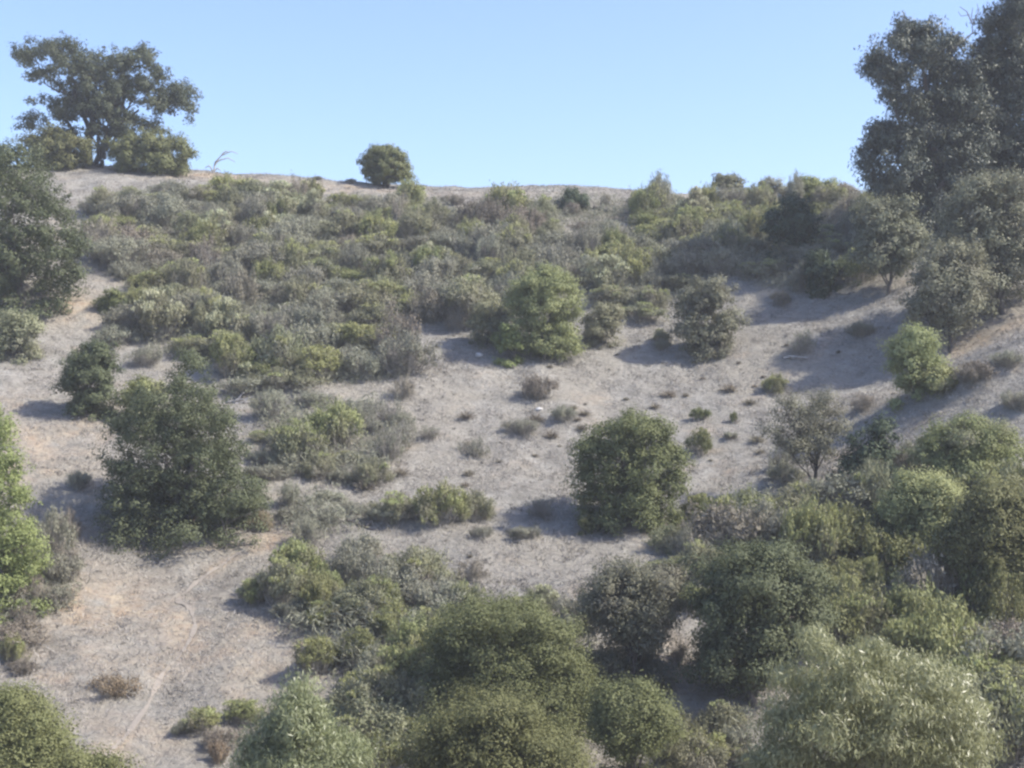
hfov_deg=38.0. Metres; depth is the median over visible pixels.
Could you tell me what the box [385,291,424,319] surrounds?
coyote brush
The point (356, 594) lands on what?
coyote brush
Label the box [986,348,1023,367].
grey sagebrush
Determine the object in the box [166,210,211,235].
coyote brush
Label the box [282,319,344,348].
grey sagebrush
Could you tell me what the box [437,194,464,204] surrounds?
dry brown shrub
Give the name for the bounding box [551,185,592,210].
ridge bush
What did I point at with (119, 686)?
withered ochre bush
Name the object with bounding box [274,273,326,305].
coyote brush
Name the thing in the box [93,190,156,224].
grey sagebrush
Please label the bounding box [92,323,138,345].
grey sagebrush
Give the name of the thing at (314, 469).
coyote brush
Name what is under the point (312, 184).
green coyote brush
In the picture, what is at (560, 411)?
grey sagebrush
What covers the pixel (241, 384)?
grey sagebrush
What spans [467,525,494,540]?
grey sagebrush
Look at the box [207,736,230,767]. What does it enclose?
withered ochre bush
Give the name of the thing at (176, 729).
grey sagebrush
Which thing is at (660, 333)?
coyote brush
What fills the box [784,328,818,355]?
bare twig shrub
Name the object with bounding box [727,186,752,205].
coyote brush
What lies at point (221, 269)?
grey sagebrush
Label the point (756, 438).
dry weed
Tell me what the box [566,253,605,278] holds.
grey sagebrush
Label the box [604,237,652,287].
green coyote brush
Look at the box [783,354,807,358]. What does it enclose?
dead branch
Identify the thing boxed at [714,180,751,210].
grey sagebrush
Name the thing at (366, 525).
dead branch
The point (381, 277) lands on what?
coyote brush
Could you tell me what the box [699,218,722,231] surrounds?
coyote brush
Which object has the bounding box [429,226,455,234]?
grey sagebrush
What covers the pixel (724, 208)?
coyote brush
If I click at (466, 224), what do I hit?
green coyote brush
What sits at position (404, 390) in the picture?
dry brown shrub
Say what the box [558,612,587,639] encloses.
grey sagebrush
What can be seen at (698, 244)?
grey sagebrush
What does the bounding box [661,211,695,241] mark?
coyote brush
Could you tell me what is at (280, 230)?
grey sagebrush
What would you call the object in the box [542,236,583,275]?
grey sagebrush
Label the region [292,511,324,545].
grey sagebrush
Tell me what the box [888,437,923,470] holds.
grey sagebrush
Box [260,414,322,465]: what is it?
coyote brush
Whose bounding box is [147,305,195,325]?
coyote brush
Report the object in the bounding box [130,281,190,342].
flowering coyote brush
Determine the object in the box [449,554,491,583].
dry brown shrub
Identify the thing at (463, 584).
coyote brush
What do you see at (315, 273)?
grey sagebrush
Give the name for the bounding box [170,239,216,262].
coyote brush
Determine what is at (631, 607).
grey oak
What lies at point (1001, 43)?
eucalyptus tree
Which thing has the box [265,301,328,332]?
grey sagebrush
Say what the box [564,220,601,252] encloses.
grey sagebrush
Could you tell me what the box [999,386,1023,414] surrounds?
grey sagebrush
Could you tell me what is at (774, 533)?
coyote brush
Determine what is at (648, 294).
coyote brush
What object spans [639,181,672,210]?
coyote brush
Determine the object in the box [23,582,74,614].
grey sagebrush
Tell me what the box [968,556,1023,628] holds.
olive chaparral shrub
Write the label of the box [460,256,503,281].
coyote brush
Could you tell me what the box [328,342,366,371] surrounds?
grey sagebrush
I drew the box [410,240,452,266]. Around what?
flowering coyote brush
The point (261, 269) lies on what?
green coyote brush
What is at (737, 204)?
green coyote brush
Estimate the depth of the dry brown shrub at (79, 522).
48.32 m
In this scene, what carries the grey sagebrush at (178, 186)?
on the ground at (100, 593)
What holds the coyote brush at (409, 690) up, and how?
on the ground at (100, 593)
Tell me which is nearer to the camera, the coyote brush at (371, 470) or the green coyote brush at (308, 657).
the green coyote brush at (308, 657)
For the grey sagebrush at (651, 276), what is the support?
on the ground at (100, 593)
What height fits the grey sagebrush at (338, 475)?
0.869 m
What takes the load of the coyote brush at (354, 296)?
on the ground at (100, 593)
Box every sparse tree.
[750,383,854,479]
[900,407,1023,480]
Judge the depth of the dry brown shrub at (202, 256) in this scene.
74.83 m
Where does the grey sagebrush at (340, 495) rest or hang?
on the ground at (100, 593)
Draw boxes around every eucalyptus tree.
[847,4,1011,252]
[893,55,1020,209]
[950,0,1023,202]
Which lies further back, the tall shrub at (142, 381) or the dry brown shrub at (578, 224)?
the dry brown shrub at (578, 224)
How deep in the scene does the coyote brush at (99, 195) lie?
81.81 m
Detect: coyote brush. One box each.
[0,631,31,662]
[78,213,117,239]
[80,212,139,227]
[82,185,118,215]
[113,222,174,244]
[115,185,151,198]
[118,282,154,309]
[127,266,171,288]
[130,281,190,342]
[131,234,185,258]
[147,190,183,201]
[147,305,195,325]
[148,281,201,304]
[154,257,215,284]
[161,254,209,293]
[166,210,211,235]
[167,333,210,353]
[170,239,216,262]
[177,212,227,248]
[178,183,213,202]
[181,705,222,733]
[190,285,232,336]
[191,329,250,354]
[194,204,238,243]
[199,296,255,339]
[201,189,233,205]
[204,170,245,192]
[208,324,254,378]
[210,244,254,265]
[214,182,243,212]
[216,201,242,224]
[221,697,265,726]
[223,177,274,200]
[225,340,291,366]
[232,350,294,378]
[235,573,268,604]
[241,428,285,441]
[242,231,277,248]
[243,209,282,234]
[245,365,330,392]
[247,178,305,202]
[250,321,315,376]
[251,253,289,283]
[254,554,308,609]
[260,190,296,217]
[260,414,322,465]
[263,534,330,581]
[267,302,300,313]
[268,213,298,225]
[270,234,314,274]
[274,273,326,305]
[283,342,347,383]
[286,200,302,216]
[290,427,333,462]
[291,629,340,676]
[294,321,351,344]
[295,174,325,200]
[297,185,330,220]
[297,450,336,480]
[297,574,309,594]
[298,256,342,279]
[298,567,346,596]
[299,566,344,613]
[300,594,357,628]
[301,395,367,449]
[304,240,346,263]
[305,238,341,249]
[306,220,343,238]
[318,284,336,297]
[323,663,412,728]
[324,208,367,238]
[325,191,361,206]
[325,201,343,214]
[326,573,400,624]
[327,692,427,767]
[328,266,366,281]
[328,450,369,465]
[329,320,377,349]
[331,278,397,313]
[336,301,397,329]
[342,230,400,257]
[346,277,414,308]
[347,456,397,490]
[353,193,382,206]
[355,206,400,239]
[356,277,413,294]
[357,247,413,283]
[359,726,409,767]
[361,570,401,616]
[362,596,408,640]
[363,323,411,339]
[364,489,424,522]
[365,273,403,311]
[371,662,430,706]
[373,670,458,723]
[375,637,427,683]
[381,542,465,583]
[382,198,426,219]
[384,605,443,668]
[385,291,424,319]
[389,713,433,760]
[394,174,427,204]
[396,203,441,238]
[405,242,434,260]
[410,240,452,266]
[411,476,470,526]
[419,196,447,230]
[419,606,442,637]
[436,600,463,620]
[440,272,508,325]
[442,252,474,277]
[445,580,485,604]
[449,215,486,236]
[454,488,496,522]
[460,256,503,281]
[465,274,488,288]
[478,179,534,215]
[488,256,545,289]
[495,211,536,244]
[495,221,532,252]
[496,244,541,268]
[518,580,560,611]
[524,193,562,233]
[533,217,564,239]
[569,647,604,676]
[573,250,633,288]
[580,245,601,263]
[584,283,637,305]
[594,240,637,261]
[598,221,633,253]
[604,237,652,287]
[620,301,671,321]
[626,184,655,214]
[626,206,659,230]
[626,284,672,309]
[627,180,660,219]
[631,221,663,242]
[634,240,683,274]
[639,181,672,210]
[641,522,685,555]
[646,556,696,574]
[647,730,729,767]
[648,218,668,234]
[650,205,679,219]
[652,328,672,341]
[656,272,705,291]
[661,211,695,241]
[665,708,712,743]
[667,199,678,211]
[671,203,710,232]
[671,229,715,251]
[671,722,731,767]
[672,522,693,537]
[672,538,726,585]
[673,181,715,216]
[677,581,699,609]
[691,697,749,736]
[697,209,726,225]
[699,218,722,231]
[702,181,717,202]
[707,737,747,759]
[710,198,745,219]
[711,198,747,212]
[712,217,751,260]
[715,482,779,530]
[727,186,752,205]
[732,748,761,767]
[734,205,765,239]
[734,209,763,222]
[735,256,793,278]
[737,233,772,255]
[741,185,779,208]
[746,179,777,203]
[747,526,841,559]
[754,197,783,215]
[760,373,788,393]
[771,480,827,513]
[776,484,850,567]
[778,183,787,199]
[806,183,855,204]
[814,554,865,593]
[824,572,896,651]
[825,504,881,530]
[826,570,860,603]
[831,241,854,252]
[842,613,916,659]
[843,204,862,226]
[848,453,902,511]
[870,490,906,530]
[871,567,968,625]
[871,587,989,670]
[873,467,925,509]
[900,464,948,475]
[925,470,973,491]
[926,629,1023,687]
[944,458,1023,494]
[956,607,992,631]
[958,670,1023,767]
[959,658,1023,738]
[974,728,1013,767]
[985,664,1023,703]
[996,647,1023,676]
[1008,471,1023,492]
[1011,465,1023,480]
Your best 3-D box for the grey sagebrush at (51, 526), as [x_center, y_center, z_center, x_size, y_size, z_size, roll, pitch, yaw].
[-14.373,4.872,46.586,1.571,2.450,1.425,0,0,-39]
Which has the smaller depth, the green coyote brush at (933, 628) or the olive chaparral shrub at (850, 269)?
the green coyote brush at (933, 628)
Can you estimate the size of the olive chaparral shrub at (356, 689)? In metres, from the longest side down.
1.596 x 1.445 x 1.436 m
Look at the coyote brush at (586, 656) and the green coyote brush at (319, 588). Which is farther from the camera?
the green coyote brush at (319, 588)
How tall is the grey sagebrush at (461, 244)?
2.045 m
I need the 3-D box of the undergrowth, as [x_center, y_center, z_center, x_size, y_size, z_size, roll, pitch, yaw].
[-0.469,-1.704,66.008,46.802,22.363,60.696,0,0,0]
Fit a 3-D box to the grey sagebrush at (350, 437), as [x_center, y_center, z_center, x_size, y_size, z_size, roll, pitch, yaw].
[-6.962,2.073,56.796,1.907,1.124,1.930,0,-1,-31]
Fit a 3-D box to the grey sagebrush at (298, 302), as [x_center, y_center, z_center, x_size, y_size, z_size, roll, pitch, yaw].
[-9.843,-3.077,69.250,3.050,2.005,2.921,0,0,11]
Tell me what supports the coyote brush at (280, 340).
on the ground at (100, 593)
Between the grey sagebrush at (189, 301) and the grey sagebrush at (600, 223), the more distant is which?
the grey sagebrush at (600, 223)
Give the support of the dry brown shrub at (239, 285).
on the ground at (100, 593)
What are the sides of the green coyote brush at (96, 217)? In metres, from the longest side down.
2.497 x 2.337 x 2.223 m
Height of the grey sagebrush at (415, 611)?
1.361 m
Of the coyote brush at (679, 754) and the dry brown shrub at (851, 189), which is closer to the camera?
the coyote brush at (679, 754)
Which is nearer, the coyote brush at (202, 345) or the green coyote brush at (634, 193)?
the coyote brush at (202, 345)
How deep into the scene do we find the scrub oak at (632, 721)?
34.55 m
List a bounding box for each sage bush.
[463,298,512,349]
[579,300,630,348]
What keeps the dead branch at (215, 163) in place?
on the ground at (100, 593)
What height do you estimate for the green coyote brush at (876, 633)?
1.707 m
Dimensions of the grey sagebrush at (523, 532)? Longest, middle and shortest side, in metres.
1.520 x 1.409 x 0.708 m
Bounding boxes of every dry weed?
[351,478,379,489]
[391,466,411,475]
[455,410,476,418]
[459,469,477,475]
[526,413,546,421]
[541,430,559,437]
[574,424,587,429]
[577,409,593,415]
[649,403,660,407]
[657,388,677,396]
[716,383,737,391]
[741,398,759,404]
[748,434,766,441]
[753,448,765,453]
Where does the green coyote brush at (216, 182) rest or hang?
on the ground at (100, 593)
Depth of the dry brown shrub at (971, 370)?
53.85 m
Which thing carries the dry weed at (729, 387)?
on the ground at (100, 593)
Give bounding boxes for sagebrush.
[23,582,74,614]
[29,500,77,556]
[29,550,86,581]
[64,470,93,489]
[75,197,98,213]
[78,210,121,261]
[86,232,152,267]
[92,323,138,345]
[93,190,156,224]
[98,301,140,331]
[107,222,159,260]
[107,260,148,279]
[124,343,169,366]
[131,186,186,228]
[142,177,190,195]
[168,287,239,310]
[170,720,196,735]
[175,196,214,213]
[200,200,232,222]
[206,251,243,284]
[210,271,260,294]
[214,373,290,395]
[222,190,252,205]
[224,238,293,271]
[225,220,258,246]
[225,312,267,338]
[235,192,267,223]
[236,191,298,219]
[240,463,292,480]
[244,448,275,464]
[248,304,293,344]
[248,385,287,421]
[251,301,287,312]
[255,218,315,248]
[257,274,307,300]
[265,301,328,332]
[266,446,302,469]
[266,598,311,619]
[271,506,309,521]
[275,478,300,506]
[276,210,321,243]
[277,298,334,316]
[281,260,326,286]
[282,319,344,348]
[290,213,322,225]
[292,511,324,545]
[294,390,334,406]
[301,283,350,313]
[308,510,342,526]
[313,489,348,501]
[314,306,350,324]
[319,274,358,290]
[323,426,355,445]
[325,466,354,483]
[325,541,377,584]
[326,630,363,662]
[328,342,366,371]
[329,200,368,220]
[333,530,384,560]
[334,239,370,270]
[337,345,386,379]
[341,500,367,516]
[342,396,366,423]
[345,178,356,182]
[349,640,388,676]
[353,207,385,214]
[354,191,410,217]
[357,553,427,590]
[359,503,400,524]
[362,418,383,433]
[372,327,442,379]
[382,411,415,427]
[388,607,434,637]
[391,234,431,250]
[391,701,429,728]
[393,572,456,608]
[401,266,447,296]
[414,576,470,612]
[416,251,460,283]
[416,655,461,681]
[420,277,457,310]
[422,229,464,250]
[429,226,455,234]
[443,209,473,228]
[449,232,478,257]
[462,215,535,253]
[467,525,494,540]
[473,231,509,263]
[486,270,522,295]
[497,284,526,311]
[500,416,541,435]
[502,525,547,538]
[508,240,555,266]
[527,229,575,250]
[529,245,573,284]
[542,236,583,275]
[547,404,578,422]
[551,593,582,617]
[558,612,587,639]
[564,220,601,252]
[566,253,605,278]
[574,225,621,243]
[590,217,619,233]
[596,220,634,236]
[619,286,641,306]
[627,232,659,249]
[636,253,664,275]
[638,265,666,290]
[647,168,676,206]
[650,240,685,259]
[652,339,671,350]
[654,237,685,245]
[661,231,725,257]
[662,247,704,274]
[668,497,765,554]
[668,523,703,555]
[695,246,745,276]
[696,212,743,247]
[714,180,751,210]
[718,719,758,753]
[723,431,740,438]
[724,482,776,508]
[733,496,788,547]
[765,458,810,484]
[785,168,804,198]
[786,258,810,293]
[787,470,888,511]
[833,210,857,240]
[841,319,881,337]
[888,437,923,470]
[952,614,1023,672]
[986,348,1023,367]
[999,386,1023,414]
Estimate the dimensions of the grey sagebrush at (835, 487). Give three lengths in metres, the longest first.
3.588 x 3.457 x 2.222 m
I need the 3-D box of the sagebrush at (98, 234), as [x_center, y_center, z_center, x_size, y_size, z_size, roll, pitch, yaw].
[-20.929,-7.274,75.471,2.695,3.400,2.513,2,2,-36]
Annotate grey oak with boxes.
[564,549,692,694]
[665,271,756,363]
[842,189,933,295]
[894,230,1002,352]
[920,163,1023,319]
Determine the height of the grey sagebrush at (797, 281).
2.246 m
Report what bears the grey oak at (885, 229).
on the ground at (100, 593)
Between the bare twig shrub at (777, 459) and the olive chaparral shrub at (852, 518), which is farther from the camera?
the bare twig shrub at (777, 459)
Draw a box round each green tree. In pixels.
[0,402,59,625]
[872,464,970,558]
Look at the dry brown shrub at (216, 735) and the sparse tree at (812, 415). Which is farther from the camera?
the sparse tree at (812, 415)
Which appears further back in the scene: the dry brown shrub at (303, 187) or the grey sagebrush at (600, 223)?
the dry brown shrub at (303, 187)
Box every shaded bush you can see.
[757,190,825,263]
[799,248,842,299]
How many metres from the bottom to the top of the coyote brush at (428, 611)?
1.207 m
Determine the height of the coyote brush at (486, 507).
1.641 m
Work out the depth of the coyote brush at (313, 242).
78.28 m
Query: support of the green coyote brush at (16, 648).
on the ground at (100, 593)
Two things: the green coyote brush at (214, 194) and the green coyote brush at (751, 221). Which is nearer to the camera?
the green coyote brush at (751, 221)
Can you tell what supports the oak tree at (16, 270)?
on the ground at (100, 593)
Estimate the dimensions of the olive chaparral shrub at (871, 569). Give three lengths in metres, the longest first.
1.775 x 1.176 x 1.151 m
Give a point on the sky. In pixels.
(607, 93)
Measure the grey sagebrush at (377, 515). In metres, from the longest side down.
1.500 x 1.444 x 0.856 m
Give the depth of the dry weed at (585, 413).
60.55 m
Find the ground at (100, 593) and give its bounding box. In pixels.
[0,165,1023,767]
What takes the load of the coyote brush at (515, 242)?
on the ground at (100, 593)
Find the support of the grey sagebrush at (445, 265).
on the ground at (100, 593)
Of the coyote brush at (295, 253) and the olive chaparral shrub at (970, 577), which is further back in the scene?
the coyote brush at (295, 253)
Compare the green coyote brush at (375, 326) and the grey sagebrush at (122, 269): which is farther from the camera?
the grey sagebrush at (122, 269)
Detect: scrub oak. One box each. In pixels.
[0,677,153,767]
[45,335,125,421]
[87,345,278,561]
[383,671,602,767]
[398,585,611,760]
[559,402,697,538]
[576,663,693,767]
[665,530,847,708]
[919,468,1023,630]
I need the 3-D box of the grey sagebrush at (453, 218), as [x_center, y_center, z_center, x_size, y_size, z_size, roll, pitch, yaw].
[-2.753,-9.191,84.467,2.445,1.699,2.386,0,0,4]
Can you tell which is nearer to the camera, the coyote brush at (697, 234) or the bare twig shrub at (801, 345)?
the bare twig shrub at (801, 345)
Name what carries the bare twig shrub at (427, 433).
on the ground at (100, 593)
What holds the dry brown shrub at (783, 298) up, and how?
on the ground at (100, 593)
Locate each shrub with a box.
[0,308,48,365]
[0,617,54,649]
[1,566,44,584]
[5,658,39,675]
[9,573,57,610]
[10,599,37,628]
[11,120,96,170]
[44,538,80,577]
[57,504,81,541]
[62,505,84,537]
[90,286,131,314]
[100,124,198,176]
[109,370,169,422]
[114,224,177,238]
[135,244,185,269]
[188,229,222,271]
[199,726,242,751]
[218,266,264,308]
[258,181,289,194]
[290,170,308,197]
[326,625,380,670]
[332,671,385,705]
[336,232,361,249]
[344,463,361,482]
[356,400,380,413]
[365,394,406,429]
[368,419,405,460]
[369,293,423,362]
[381,412,418,448]
[388,189,409,234]
[389,370,415,399]
[406,284,454,323]
[418,425,445,438]
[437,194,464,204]
[442,297,472,332]
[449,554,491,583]
[454,192,510,226]
[455,436,490,458]
[497,259,590,364]
[502,203,548,236]
[518,372,560,400]
[525,494,559,518]
[562,201,582,215]
[566,221,595,228]
[576,510,594,535]
[600,189,609,207]
[671,580,712,606]
[671,638,689,664]
[678,492,709,514]
[681,427,713,455]
[688,406,711,420]
[690,485,736,524]
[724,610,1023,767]
[729,411,737,422]
[767,289,791,305]
[767,446,791,468]
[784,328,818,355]
[804,199,833,213]
[812,488,884,563]
[813,206,847,226]
[821,410,904,485]
[829,191,858,215]
[834,247,881,285]
[836,512,928,574]
[837,180,865,195]
[849,389,874,413]
[858,554,888,588]
[864,584,895,615]
[877,317,952,413]
[879,518,936,552]
[880,558,956,592]
[882,541,988,611]
[918,362,958,398]
[947,359,1000,384]
[949,543,1010,620]
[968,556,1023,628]
[975,616,1023,656]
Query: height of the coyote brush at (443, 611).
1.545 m
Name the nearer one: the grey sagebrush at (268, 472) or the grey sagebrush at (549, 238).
the grey sagebrush at (268, 472)
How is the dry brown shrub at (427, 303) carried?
on the ground at (100, 593)
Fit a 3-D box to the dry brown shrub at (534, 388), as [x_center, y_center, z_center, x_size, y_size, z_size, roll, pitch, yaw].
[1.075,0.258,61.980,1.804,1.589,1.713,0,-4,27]
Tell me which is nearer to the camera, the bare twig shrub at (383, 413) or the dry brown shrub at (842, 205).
the bare twig shrub at (383, 413)
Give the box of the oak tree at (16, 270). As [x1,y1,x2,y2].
[0,136,98,321]
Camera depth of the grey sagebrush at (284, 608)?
42.91 m
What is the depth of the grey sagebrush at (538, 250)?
77.00 m
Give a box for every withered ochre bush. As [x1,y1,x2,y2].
[84,669,144,699]
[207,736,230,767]
[243,506,274,532]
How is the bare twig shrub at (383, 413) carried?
on the ground at (100, 593)
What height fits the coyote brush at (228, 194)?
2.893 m
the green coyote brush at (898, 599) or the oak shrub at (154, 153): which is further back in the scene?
the oak shrub at (154, 153)
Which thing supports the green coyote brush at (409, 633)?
on the ground at (100, 593)
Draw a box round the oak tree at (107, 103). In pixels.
[6,30,203,167]
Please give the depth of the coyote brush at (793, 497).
48.33 m
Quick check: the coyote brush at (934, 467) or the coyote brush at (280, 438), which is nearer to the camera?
the coyote brush at (934, 467)
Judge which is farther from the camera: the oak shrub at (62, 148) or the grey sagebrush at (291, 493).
the oak shrub at (62, 148)
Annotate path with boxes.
[110,551,241,751]
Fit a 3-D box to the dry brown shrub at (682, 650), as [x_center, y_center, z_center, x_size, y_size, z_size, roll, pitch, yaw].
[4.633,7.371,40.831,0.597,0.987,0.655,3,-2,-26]
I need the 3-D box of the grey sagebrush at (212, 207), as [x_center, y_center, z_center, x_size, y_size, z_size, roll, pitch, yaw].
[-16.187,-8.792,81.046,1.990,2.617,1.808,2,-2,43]
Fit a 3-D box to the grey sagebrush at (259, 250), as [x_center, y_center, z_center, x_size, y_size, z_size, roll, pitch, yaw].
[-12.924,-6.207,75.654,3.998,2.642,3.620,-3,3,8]
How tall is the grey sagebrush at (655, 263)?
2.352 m
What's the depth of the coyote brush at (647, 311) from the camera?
70.81 m
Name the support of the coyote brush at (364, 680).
on the ground at (100, 593)
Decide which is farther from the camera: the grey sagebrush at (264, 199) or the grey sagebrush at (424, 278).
the grey sagebrush at (264, 199)
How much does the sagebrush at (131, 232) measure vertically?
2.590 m
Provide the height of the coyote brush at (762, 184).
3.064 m
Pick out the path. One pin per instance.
(135, 722)
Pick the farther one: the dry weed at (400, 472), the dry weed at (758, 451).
the dry weed at (758, 451)
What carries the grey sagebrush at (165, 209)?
on the ground at (100, 593)
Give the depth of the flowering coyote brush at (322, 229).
81.06 m
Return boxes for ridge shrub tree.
[709,171,748,190]
[756,175,786,194]
[790,173,839,202]
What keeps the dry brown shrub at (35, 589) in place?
on the ground at (100, 593)
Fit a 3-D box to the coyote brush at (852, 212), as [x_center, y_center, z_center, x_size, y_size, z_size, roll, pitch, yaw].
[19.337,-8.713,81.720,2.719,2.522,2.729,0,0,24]
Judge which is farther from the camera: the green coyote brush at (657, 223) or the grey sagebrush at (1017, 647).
the green coyote brush at (657, 223)
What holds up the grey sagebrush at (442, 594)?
on the ground at (100, 593)
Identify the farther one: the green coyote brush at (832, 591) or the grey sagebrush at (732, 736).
the green coyote brush at (832, 591)
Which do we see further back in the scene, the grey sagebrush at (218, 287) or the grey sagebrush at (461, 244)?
the grey sagebrush at (461, 244)
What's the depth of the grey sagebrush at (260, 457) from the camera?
54.79 m
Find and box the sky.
[0,0,1020,195]
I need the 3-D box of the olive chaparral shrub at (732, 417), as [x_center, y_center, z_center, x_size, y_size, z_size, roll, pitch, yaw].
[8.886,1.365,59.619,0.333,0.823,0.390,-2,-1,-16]
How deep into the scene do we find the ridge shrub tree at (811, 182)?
92.45 m
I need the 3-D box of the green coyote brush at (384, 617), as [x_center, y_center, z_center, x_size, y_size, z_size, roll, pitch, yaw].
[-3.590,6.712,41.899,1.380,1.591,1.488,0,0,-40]
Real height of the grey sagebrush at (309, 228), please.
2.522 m
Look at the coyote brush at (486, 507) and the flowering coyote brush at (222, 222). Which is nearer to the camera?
the coyote brush at (486, 507)
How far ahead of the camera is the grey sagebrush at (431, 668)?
39.01 m
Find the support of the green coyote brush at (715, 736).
on the ground at (100, 593)
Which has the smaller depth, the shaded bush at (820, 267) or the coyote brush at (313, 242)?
the shaded bush at (820, 267)
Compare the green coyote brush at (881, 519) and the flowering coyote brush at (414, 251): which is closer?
the green coyote brush at (881, 519)
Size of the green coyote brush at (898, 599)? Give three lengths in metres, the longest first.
2.873 x 2.698 x 2.606 m
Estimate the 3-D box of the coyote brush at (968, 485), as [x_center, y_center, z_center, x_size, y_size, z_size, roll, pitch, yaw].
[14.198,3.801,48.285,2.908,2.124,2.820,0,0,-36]
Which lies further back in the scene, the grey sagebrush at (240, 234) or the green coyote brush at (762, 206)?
the green coyote brush at (762, 206)
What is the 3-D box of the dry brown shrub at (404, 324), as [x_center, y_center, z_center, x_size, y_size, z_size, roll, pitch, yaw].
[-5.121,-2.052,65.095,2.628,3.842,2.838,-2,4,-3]
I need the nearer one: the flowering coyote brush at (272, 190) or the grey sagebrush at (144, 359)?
the grey sagebrush at (144, 359)
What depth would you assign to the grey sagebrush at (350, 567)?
44.90 m
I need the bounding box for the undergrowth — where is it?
[0,182,1023,767]
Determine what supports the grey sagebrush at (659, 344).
on the ground at (100, 593)
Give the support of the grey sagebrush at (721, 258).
on the ground at (100, 593)
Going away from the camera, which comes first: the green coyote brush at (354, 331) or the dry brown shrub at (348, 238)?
the green coyote brush at (354, 331)
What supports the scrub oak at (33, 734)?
on the ground at (100, 593)
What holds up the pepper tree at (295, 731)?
on the ground at (100, 593)
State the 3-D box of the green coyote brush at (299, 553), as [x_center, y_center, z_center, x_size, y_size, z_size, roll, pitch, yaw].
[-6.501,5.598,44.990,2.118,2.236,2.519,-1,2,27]
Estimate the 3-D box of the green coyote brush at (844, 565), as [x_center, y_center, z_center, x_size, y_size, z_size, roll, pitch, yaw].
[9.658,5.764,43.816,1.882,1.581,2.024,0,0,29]
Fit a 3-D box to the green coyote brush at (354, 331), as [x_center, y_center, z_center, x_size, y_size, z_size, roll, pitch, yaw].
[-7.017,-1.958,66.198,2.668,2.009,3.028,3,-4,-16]
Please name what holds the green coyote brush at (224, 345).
on the ground at (100, 593)
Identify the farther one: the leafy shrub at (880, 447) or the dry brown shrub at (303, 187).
the dry brown shrub at (303, 187)
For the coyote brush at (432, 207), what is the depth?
83.51 m
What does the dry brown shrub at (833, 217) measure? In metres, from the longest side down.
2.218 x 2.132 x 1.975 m
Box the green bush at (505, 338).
[488,321,526,367]
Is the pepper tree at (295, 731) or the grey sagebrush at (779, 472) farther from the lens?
the grey sagebrush at (779, 472)
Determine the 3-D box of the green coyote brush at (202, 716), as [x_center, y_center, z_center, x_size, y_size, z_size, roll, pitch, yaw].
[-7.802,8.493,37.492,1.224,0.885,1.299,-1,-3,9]
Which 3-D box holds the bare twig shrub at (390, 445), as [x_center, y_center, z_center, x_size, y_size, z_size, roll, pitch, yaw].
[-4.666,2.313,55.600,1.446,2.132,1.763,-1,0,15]
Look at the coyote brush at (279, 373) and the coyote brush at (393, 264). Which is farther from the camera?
the coyote brush at (393, 264)
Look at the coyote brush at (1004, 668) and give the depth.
37.14 m
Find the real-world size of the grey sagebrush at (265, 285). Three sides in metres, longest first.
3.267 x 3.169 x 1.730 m
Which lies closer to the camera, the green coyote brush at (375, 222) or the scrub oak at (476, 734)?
the scrub oak at (476, 734)
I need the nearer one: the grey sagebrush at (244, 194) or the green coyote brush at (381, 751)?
the green coyote brush at (381, 751)
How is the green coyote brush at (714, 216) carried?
on the ground at (100, 593)
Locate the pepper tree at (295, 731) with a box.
[219,664,387,767]
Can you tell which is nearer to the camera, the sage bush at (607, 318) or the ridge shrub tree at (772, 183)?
the sage bush at (607, 318)
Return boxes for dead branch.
[205,151,237,172]
[224,392,252,403]
[346,518,375,530]
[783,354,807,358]
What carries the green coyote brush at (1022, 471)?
on the ground at (100, 593)
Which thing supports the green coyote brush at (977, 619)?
on the ground at (100, 593)
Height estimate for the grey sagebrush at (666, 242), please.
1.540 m
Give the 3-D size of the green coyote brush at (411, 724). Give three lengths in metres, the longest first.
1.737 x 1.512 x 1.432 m
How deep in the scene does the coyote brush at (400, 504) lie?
49.80 m
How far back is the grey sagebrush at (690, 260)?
75.92 m
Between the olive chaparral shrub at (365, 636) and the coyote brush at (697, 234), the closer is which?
the olive chaparral shrub at (365, 636)
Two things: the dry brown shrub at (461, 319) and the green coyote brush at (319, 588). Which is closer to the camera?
the green coyote brush at (319, 588)
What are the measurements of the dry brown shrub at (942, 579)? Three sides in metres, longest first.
3.565 x 3.174 x 3.130 m
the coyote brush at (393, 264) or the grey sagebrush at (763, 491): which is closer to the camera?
the grey sagebrush at (763, 491)
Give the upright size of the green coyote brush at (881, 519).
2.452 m
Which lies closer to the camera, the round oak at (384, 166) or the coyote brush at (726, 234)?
the coyote brush at (726, 234)
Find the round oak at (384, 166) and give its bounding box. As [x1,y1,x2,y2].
[353,141,414,187]
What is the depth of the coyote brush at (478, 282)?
73.60 m
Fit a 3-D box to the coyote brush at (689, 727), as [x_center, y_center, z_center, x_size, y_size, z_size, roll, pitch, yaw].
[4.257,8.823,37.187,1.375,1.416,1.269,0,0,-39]
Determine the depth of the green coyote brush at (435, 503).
49.48 m
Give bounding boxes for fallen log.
[593,206,627,213]
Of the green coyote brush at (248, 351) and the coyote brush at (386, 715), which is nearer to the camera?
the coyote brush at (386, 715)
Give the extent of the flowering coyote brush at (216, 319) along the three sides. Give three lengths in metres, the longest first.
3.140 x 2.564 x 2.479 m
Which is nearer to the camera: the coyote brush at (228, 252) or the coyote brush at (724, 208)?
the coyote brush at (228, 252)
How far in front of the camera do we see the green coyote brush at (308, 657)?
40.05 m
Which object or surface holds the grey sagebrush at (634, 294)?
on the ground at (100, 593)
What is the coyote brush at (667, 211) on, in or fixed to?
on the ground at (100, 593)

